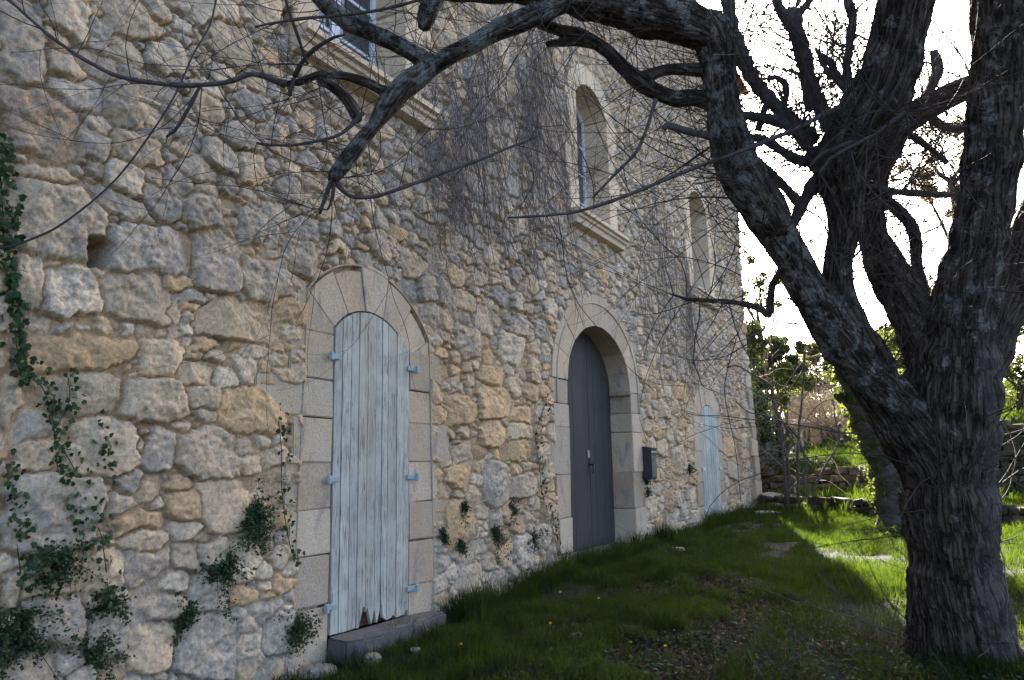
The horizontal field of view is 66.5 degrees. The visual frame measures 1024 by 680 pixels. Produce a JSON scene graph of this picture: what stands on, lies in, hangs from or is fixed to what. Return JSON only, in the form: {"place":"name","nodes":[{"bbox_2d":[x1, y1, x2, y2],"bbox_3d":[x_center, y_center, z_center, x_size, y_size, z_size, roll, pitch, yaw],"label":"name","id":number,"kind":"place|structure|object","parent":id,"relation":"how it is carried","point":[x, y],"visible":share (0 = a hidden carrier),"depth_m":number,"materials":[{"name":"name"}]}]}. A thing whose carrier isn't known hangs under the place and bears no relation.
{"place":"outdoors","nodes":[
{"label":"outdoors","id":0,"kind":"place"},
{"bbox_2d":[265,379,1023,679],"bbox_3d":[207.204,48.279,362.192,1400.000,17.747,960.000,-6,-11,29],"label":"ground","id":1,"kind":"structure","parent":0,"point":[786,545],"depth_m":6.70,"materials":[{"name":"green plant"}]},
{"bbox_2d":[297,663,337,678],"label":"loose stone","id":2,"kind":"object","parent":1,"relation":"on","point":[312,668],"visible":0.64,"depth_m":5.69,"materials":[{"name":"grey stone"}]},
{"bbox_2d":[363,652,381,664],"bbox_3d":[-1.059,2.431,5.926,0.134,0.114,0.187,3,-10,-21],"label":"loose stone","id":3,"kind":"object","parent":1,"relation":"on","point":[372,654],"visible":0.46,"depth_m":5.88,"materials":[{"name":"grey stone"}]},
{"bbox_2d":[0,0,761,679],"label":"stone house","id":4,"kind":"structure","parent":1,"relation":"on","point":[388,470],"depth_m":6.21,"materials":[{"name":"beige stone"}]},
{"bbox_2d":[0,448,37,607],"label":"ivy","id":5,"kind":"object","parent":4,"relation":"attached to","point":[8,475],"visible":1,"depth_m":4.07,"materials":[{"name":"green plant"}]},
{"bbox_2d":[0,123,43,386],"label":"ivy","id":6,"kind":"object","parent":4,"relation":"attached to","point":[16,325],"visible":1,"depth_m":4.17,"materials":[{"name":"green plant"}]},
{"bbox_2d":[11,469,60,595],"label":"ivy","id":7,"kind":"object","parent":4,"relation":"attached to","point":[33,529],"visible":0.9,"depth_m":4.12,"materials":[{"name":"green plant"}]},
{"bbox_2d":[0,601,78,679],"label":"wall plant","id":8,"kind":"object","parent":4,"relation":"attached to","point":[7,637],"depth_m":4.06,"materials":[{"name":"green plant"}]},
{"bbox_2d":[21,366,101,561],"bbox_3d":[-2.487,0.690,4.297,0.114,1.081,0.493,-6,-11,29],"label":"ivy","id":9,"kind":"object","parent":4,"relation":"attached to","point":[56,445],"visible":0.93,"depth_m":4.30,"materials":[{"name":"green plant"}]},
{"bbox_2d":[49,366,86,430],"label":"ivy","id":10,"kind":"object","parent":4,"relation":"attached to","point":[70,408],"visible":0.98,"depth_m":4.37,"materials":[{"name":"green plant"}]},
{"bbox_2d":[30,536,120,610],"bbox_3d":[-2.401,1.258,4.243,0.261,0.372,0.465,-5,-10,21],"label":"wall plant","id":11,"kind":"object","parent":4,"relation":"attached to","point":[60,561],"depth_m":4.24,"materials":[{"name":"green plant"}]},
{"bbox_2d":[55,436,125,608],"bbox_3d":[-2.377,1.036,4.427,0.114,0.966,0.452,-6,-11,29],"label":"ivy","id":12,"kind":"object","parent":4,"relation":"attached to","point":[107,537],"visible":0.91,"depth_m":4.44,"materials":[{"name":"green plant"}]},
{"bbox_2d":[63,629,134,679],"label":"wall plant","id":13,"kind":"object","parent":4,"relation":"attached to","point":[92,656],"depth_m":4.39,"materials":[{"name":"green plant"}]},
{"bbox_2d":[91,409,117,484],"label":"ivy","id":14,"kind":"object","parent":4,"relation":"attached to","point":[103,452],"visible":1,"depth_m":4.53,"materials":[{"name":"green plant"}]},
{"bbox_2d":[0,0,216,248],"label":"cable","id":15,"kind":"object","parent":4,"relation":"attached to","point":[106,188],"visible":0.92,"depth_m":4.58,"materials":[{"name":"rubber"}]},
{"bbox_2d":[83,588,136,650],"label":"wall plant","id":16,"kind":"object","parent":4,"relation":"attached to","point":[100,608],"depth_m":4.46,"materials":[{"name":"green plant"}]},
{"bbox_2d":[170,590,205,654],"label":"wall plant","id":17,"kind":"object","parent":4,"relation":"attached to","point":[185,619],"depth_m":4.90,"materials":[{"name":"green plant"}]},
{"bbox_2d":[194,533,264,624],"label":"wall plant","id":18,"kind":"object","parent":4,"relation":"attached to","point":[220,570],"depth_m":5.19,"materials":[{"name":"green plant"}]},
{"bbox_2d":[235,477,285,560],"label":"wall plant","id":19,"kind":"object","parent":4,"relation":"attached to","point":[254,523],"depth_m":5.48,"materials":[{"name":"green plant"}]},
{"bbox_2d":[276,402,304,572],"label":"ivy","id":20,"kind":"object","parent":4,"relation":"attached to","point":[278,431],"visible":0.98,"depth_m":5.73,"materials":[{"name":"green plant"}]},
{"bbox_2d":[270,607,322,665],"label":"wall plant","id":21,"kind":"object","parent":4,"relation":"attached to","point":[297,628],"depth_m":5.70,"materials":[{"name":"green plant"}]},
{"bbox_2d":[284,0,439,133],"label":"window","id":22,"kind":"structure","parent":4,"relation":"in","point":[353,5],"depth_m":7.05,"materials":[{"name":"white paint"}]},
{"bbox_2d":[324,312,419,635],"bbox_3d":[-1.194,1.071,6.710,0.114,2.625,1.192,-6,-11,29],"label":"shutter door","id":23,"kind":"structure","parent":4,"relation":"in","point":[370,476],"depth_m":6.63,"materials":[{"name":"blue paint"}]},
{"bbox_2d":[439,525,451,545],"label":"wall plant","id":24,"kind":"object","parent":4,"relation":"attached to","point":[444,537],"depth_m":7.45,"materials":[{"name":"green plant"}]},
{"bbox_2d":[455,536,470,557],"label":"wall plant","id":25,"kind":"object","parent":4,"relation":"attached to","point":[462,547],"depth_m":7.68,"materials":[{"name":"green plant"}]},
{"bbox_2d":[459,499,474,527],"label":"wall plant","id":26,"kind":"object","parent":4,"relation":"attached to","point":[464,508],"depth_m":7.79,"materials":[{"name":"green plant"}]},
{"bbox_2d":[389,29,586,343],"bbox_3d":[-0.035,-2.200,9.244,0.140,4.476,4.521,-6,-11,29],"label":"climbing vine","id":27,"kind":"object","parent":4,"relation":"attached to","point":[480,130],"visible":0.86,"depth_m":9.13,"materials":[{"name":"plant"}]},
{"bbox_2d":[491,523,512,565],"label":"wall plant","id":28,"kind":"object","parent":4,"relation":"attached to","point":[497,534],"depth_m":8.26,"materials":[{"name":"green plant"}]},
{"bbox_2d":[508,496,519,526],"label":"wall plant","id":29,"kind":"object","parent":4,"relation":"attached to","point":[514,509],"depth_m":8.62,"materials":[{"name":"green plant"}]},
{"bbox_2d":[527,526,548,559],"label":"wall plant","id":30,"kind":"object","parent":4,"relation":"attached to","point":[534,536],"depth_m":8.99,"materials":[{"name":"green plant"}]},
{"bbox_2d":[535,393,562,562],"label":"ivy","id":31,"kind":"object","parent":4,"relation":"attached to","point":[537,447],"visible":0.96,"depth_m":9.31,"materials":[{"name":"green plant"}]},
{"bbox_2d":[566,332,614,552],"bbox_3d":[1.004,1.390,11.285,0.141,3.188,2.320,-6,-11,29],"label":"carriage door","id":32,"kind":"structure","parent":4,"relation":"in","point":[591,465],"depth_m":11.53,"materials":[{"name":"grey paint"}]},
{"bbox_2d":[567,106,629,252],"bbox_3d":[1.115,-2.673,11.818,0.625,2.424,1.800,-6,-11,29],"label":"window","id":33,"kind":"structure","parent":4,"relation":"in","point":[602,227],"depth_m":11.80,"materials":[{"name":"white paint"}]},
{"bbox_2d":[643,474,652,486],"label":"wall plant","id":34,"kind":"object","parent":4,"relation":"attached to","point":[647,482],"depth_m":12.34,"materials":[{"name":"green plant"}]},
{"bbox_2d":[642,446,656,479],"bbox_3d":[2.206,1.954,12.434,0.150,0.520,0.294,-6,-11,29],"label":"mailbox","id":35,"kind":"object","parent":4,"relation":"attached to","point":[650,468],"visible":1,"depth_m":12.33,"materials":[{"name":"metal"}]},
{"bbox_2d":[646,487,653,499],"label":"wall plant","id":36,"kind":"object","parent":4,"relation":"attached to","point":[647,492],"depth_m":12.37,"materials":[{"name":"green plant"}]},
{"bbox_2d":[632,186,703,404],"bbox_3d":[2.824,-0.759,14.101,0.126,4.138,3.998,-6,-11,29],"label":"climbing vine","id":37,"kind":"object","parent":4,"relation":"attached to","point":[690,313],"visible":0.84,"depth_m":14.22,"materials":[{"name":"grey plant"}]},
{"bbox_2d":[688,463,699,482],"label":"wall plant","id":38,"kind":"object","parent":4,"relation":"attached to","point":[690,470],"depth_m":14.38,"materials":[{"name":"green plant"}]},
{"bbox_2d":[689,285,720,311],"bbox_3d":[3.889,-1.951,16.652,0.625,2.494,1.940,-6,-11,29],"label":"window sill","id":39,"kind":"structure","parent":4,"relation":"in","point":[697,290],"depth_m":15.99,"materials":[{"name":"beige stone"}]},
{"bbox_2d":[699,406,724,520],"bbox_3d":[4.016,2.469,15.754,0.069,2.287,1.380,-6,-11,29],"label":"shutter door","id":40,"kind":"structure","parent":4,"relation":"in","point":[711,469],"depth_m":15.74,"materials":[{"name":"blue paint"}]},
{"bbox_2d":[327,611,445,664],"bbox_3d":[-0.986,2.529,6.472,0.336,0.331,1.338,-6,-11,29],"label":"door step","id":41,"kind":"object","parent":1,"relation":"on","point":[377,635],"depth_m":6.21,"materials":[{"name":"stone"}]},
{"bbox_2d":[410,647,420,653],"bbox_3d":[-0.759,2.444,6.137,0.079,0.057,0.104,-6,-11,29],"label":"loose stone","id":42,"kind":"object","parent":1,"relation":"on","point":[418,650],"visible":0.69,"depth_m":6.11,"materials":[{"name":"grey stone"}]},
{"bbox_2d":[0,0,1023,664],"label":"old tree","id":43,"kind":"object","parent":1,"relation":"on","point":[934,412],"visible":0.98,"depth_m":5.36,"materials":[{"name":"brown plant"}]},
{"bbox_2d":[572,542,631,558],"bbox_3d":[1.249,3.151,10.887,0.554,0.448,2.233,-6,-11,29],"label":"threshold stone","id":44,"kind":"object","parent":1,"relation":"on","point":[576,553],"visible":0.01,"depth_m":11.05,"materials":[{"name":"grey stone"}]},
{"bbox_2d":[447,569,1023,679],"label":"leaf litter","id":45,"kind":"object","parent":1,"relation":"on","point":[675,661],"visible":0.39,"depth_m":6.06,"materials":[{"name":"plant"}]},
{"bbox_2d":[745,320,775,444],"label":"bush","id":46,"kind":"object","parent":1,"relation":"on","point":[766,434],"visible":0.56,"depth_m":21.58,"materials":[{"name":"green plant"}]},
{"bbox_2d":[740,244,785,407],"bbox_3d":[8.174,0.299,25.663,1.787,7.037,1.296,4,-11,-30],"label":"olive tree","id":47,"kind":"object","parent":1,"relation":"on","point":[760,275],"visible":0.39,"depth_m":25.73,"materials":[{"name":"green plant"}]},
{"bbox_2d":[512,629,1022,679],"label":"ground cover","id":48,"kind":"object","parent":1,"relation":"on","point":[718,652],"visible":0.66,"depth_m":5.59,"materials":[{"name":"green plant"}]},
{"bbox_2d":[635,585,901,679],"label":"dry weed","id":49,"kind":"object","parent":1,"relation":"on","point":[724,642],"visible":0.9,"depth_m":5.48,"materials":[{"name":"brown plant"}]},
{"bbox_2d":[756,411,781,491],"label":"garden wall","id":50,"kind":"structure","parent":1,"relation":"on","point":[765,459],"depth_m":21.83,"materials":[{"name":"stone"}]},
{"bbox_2d":[760,492,780,500],"bbox_3d":[6.217,3.737,18.625,0.596,0.204,1.147,-3,-9,13],"label":"stone step","id":51,"kind":"object","parent":1,"relation":"on","point":[768,496],"visible":0.61,"depth_m":18.34,"materials":[{"name":"grey stone"}]},
{"bbox_2d":[757,335,808,439],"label":"bush","id":52,"kind":"object","parent":1,"relation":"on","point":[786,350],"visible":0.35,"depth_m":26.43,"materials":[{"name":"green plant"}]},
{"bbox_2d":[755,360,815,444],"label":"bush","id":53,"kind":"object","parent":1,"relation":"on","point":[780,377],"visible":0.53,"depth_m":25.48,"materials":[{"name":"green plant"}]},
{"bbox_2d":[775,420,797,457],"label":"bush","id":54,"kind":"object","parent":1,"relation":"on","point":[787,441],"visible":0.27,"depth_m":22.94,"materials":[{"name":"green plant"}]},
{"bbox_2d":[727,320,849,511],"bbox_3d":[6.194,1.862,17.560,3.518,4.714,2.449,-6,-11,29],"label":"sapling clump","id":55,"kind":"object","parent":1,"relation":"on","point":[788,482],"visible":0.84,"depth_m":17.51,"materials":[{"name":"green plant"}]},
{"bbox_2d":[774,368,839,418],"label":"bush","id":56,"kind":"object","parent":1,"relation":"on","point":[810,392],"visible":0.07,"depth_m":29.99,"materials":[{"name":"green plant"}]},
{"bbox_2d":[774,380,846,430],"bbox_3d":[10.781,2.635,29.197,8.118,2.651,5.390,-8,-11,35],"label":"brushwood","id":57,"kind":"object","parent":1,"relation":"on","point":[793,405],"visible":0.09,"depth_m":28.36,"materials":[{"name":"plant"}]},
{"bbox_2d":[783,423,840,447],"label":"stone wall","id":58,"kind":"structure","parent":1,"relation":"on","point":[814,432],"depth_m":25.23,"materials":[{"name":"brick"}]},
{"bbox_2d":[778,379,854,440],"bbox_3d":[11.802,2.221,26.821,6.780,2.579,5.131,-6,-11,29],"label":"brushwood","id":59,"kind":"object","parent":1,"relation":"on","point":[831,420],"visible":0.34,"depth_m":26.79,"materials":[{"name":"plant"}]},
{"bbox_2d":[756,545,905,619],"bbox_3d":[2.913,2.157,6.944,1.411,0.598,0.747,1,-10,-14],"label":"dry weed","id":60,"kind":"object","parent":1,"relation":"on","point":[830,588],"visible":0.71,"depth_m":7.07,"materials":[{"name":"brown plant"}]},
{"bbox_2d":[764,348,898,396],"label":"bush","id":61,"kind":"object","parent":1,"relation":"on","point":[809,364],"visible":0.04,"depth_m":43.45,"materials":[{"name":"green plant"}]},
{"bbox_2d":[727,554,951,679],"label":"dry weed","id":62,"kind":"object","parent":1,"relation":"on","point":[834,660],"visible":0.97,"depth_m":5.31,"materials":[{"name":"brown plant"}]},
{"bbox_2d":[805,329,894,386],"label":"bush","id":63,"kind":"object","parent":1,"relation":"on","point":[816,351],"visible":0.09,"depth_m":33.38,"materials":[{"name":"green plant"}]},
{"bbox_2d":[773,553,951,661],"bbox_3d":[2.888,1.967,5.935,1.650,0.770,1.106,1,-9,-11],"label":"dry weed","id":64,"kind":"object","parent":1,"relation":"on","point":[838,598],"visible":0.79,"depth_m":5.73,"materials":[{"name":"brown plant"}]},
{"bbox_2d":[828,364,901,526],"bbox_3d":[6.175,1.218,13.447,1.739,4.463,1.046,3,-10,-25],"label":"ivy tree","id":65,"kind":"object","parent":1,"relation":"on","point":[885,468],"visible":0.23,"depth_m":13.22,"materials":[{"name":"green plant"}]},
{"bbox_2d":[832,320,904,375],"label":"bush","id":66,"kind":"object","parent":1,"relation":"on","point":[901,368],"visible":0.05,"depth_m":22.25,"materials":[{"name":"green plant"}]},
{"bbox_2d":[761,466,1001,491],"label":"terrace wall","id":67,"kind":"structure","parent":1,"relation":"on","point":[850,476],"depth_m":19.75,"materials":[{"name":"stone"}]},
{"bbox_2d":[873,524,900,537],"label":"bush","id":68,"kind":"object","parent":1,"relation":"on","point":[889,533],"visible":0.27,"depth_m":12.15,"materials":[{"name":"green plant"}]},
{"bbox_2d":[756,493,1023,526],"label":"terrace wall","id":69,"kind":"structure","parent":1,"relation":"on","point":[1013,513],"depth_m":16.26,"materials":[{"name":"stone"}]},
{"bbox_2d":[893,115,964,240],"bbox_3d":[13.566,-2.033,23.692,3.163,10.153,2.672,-6,-11,29],"label":"pine tree","id":70,"kind":"object","parent":1,"relation":"on","point":[946,180],"visible":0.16,"depth_m":24.17,"materials":[{"name":"green plant"}]},
{"bbox_2d":[996,419,1023,493],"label":"boundary wall","id":71,"kind":"structure","parent":1,"relation":"on","point":[1007,451],"depth_m":16.82,"materials":[{"name":"stone"}]},
{"bbox_2d":[1003,321,1023,410],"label":"bush","id":72,"kind":"object","parent":1,"relation":"on","point":[1015,372],"visible":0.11,"depth_m":21.47,"materials":[{"name":"green plant"}]},
{"bbox_2d":[1007,577,1023,620],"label":"dry weed","id":73,"kind":"object","parent":1,"relation":"on","point":[1014,604],"visible":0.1,"depth_m":6.39,"materials":[{"name":"brown plant"}]},
{"bbox_2d":[697,0,1023,418],"label":"sky","id":74,"kind":"structure","parent":0,"point":[881,318],"materials":[{"name":"white"}]}
]}

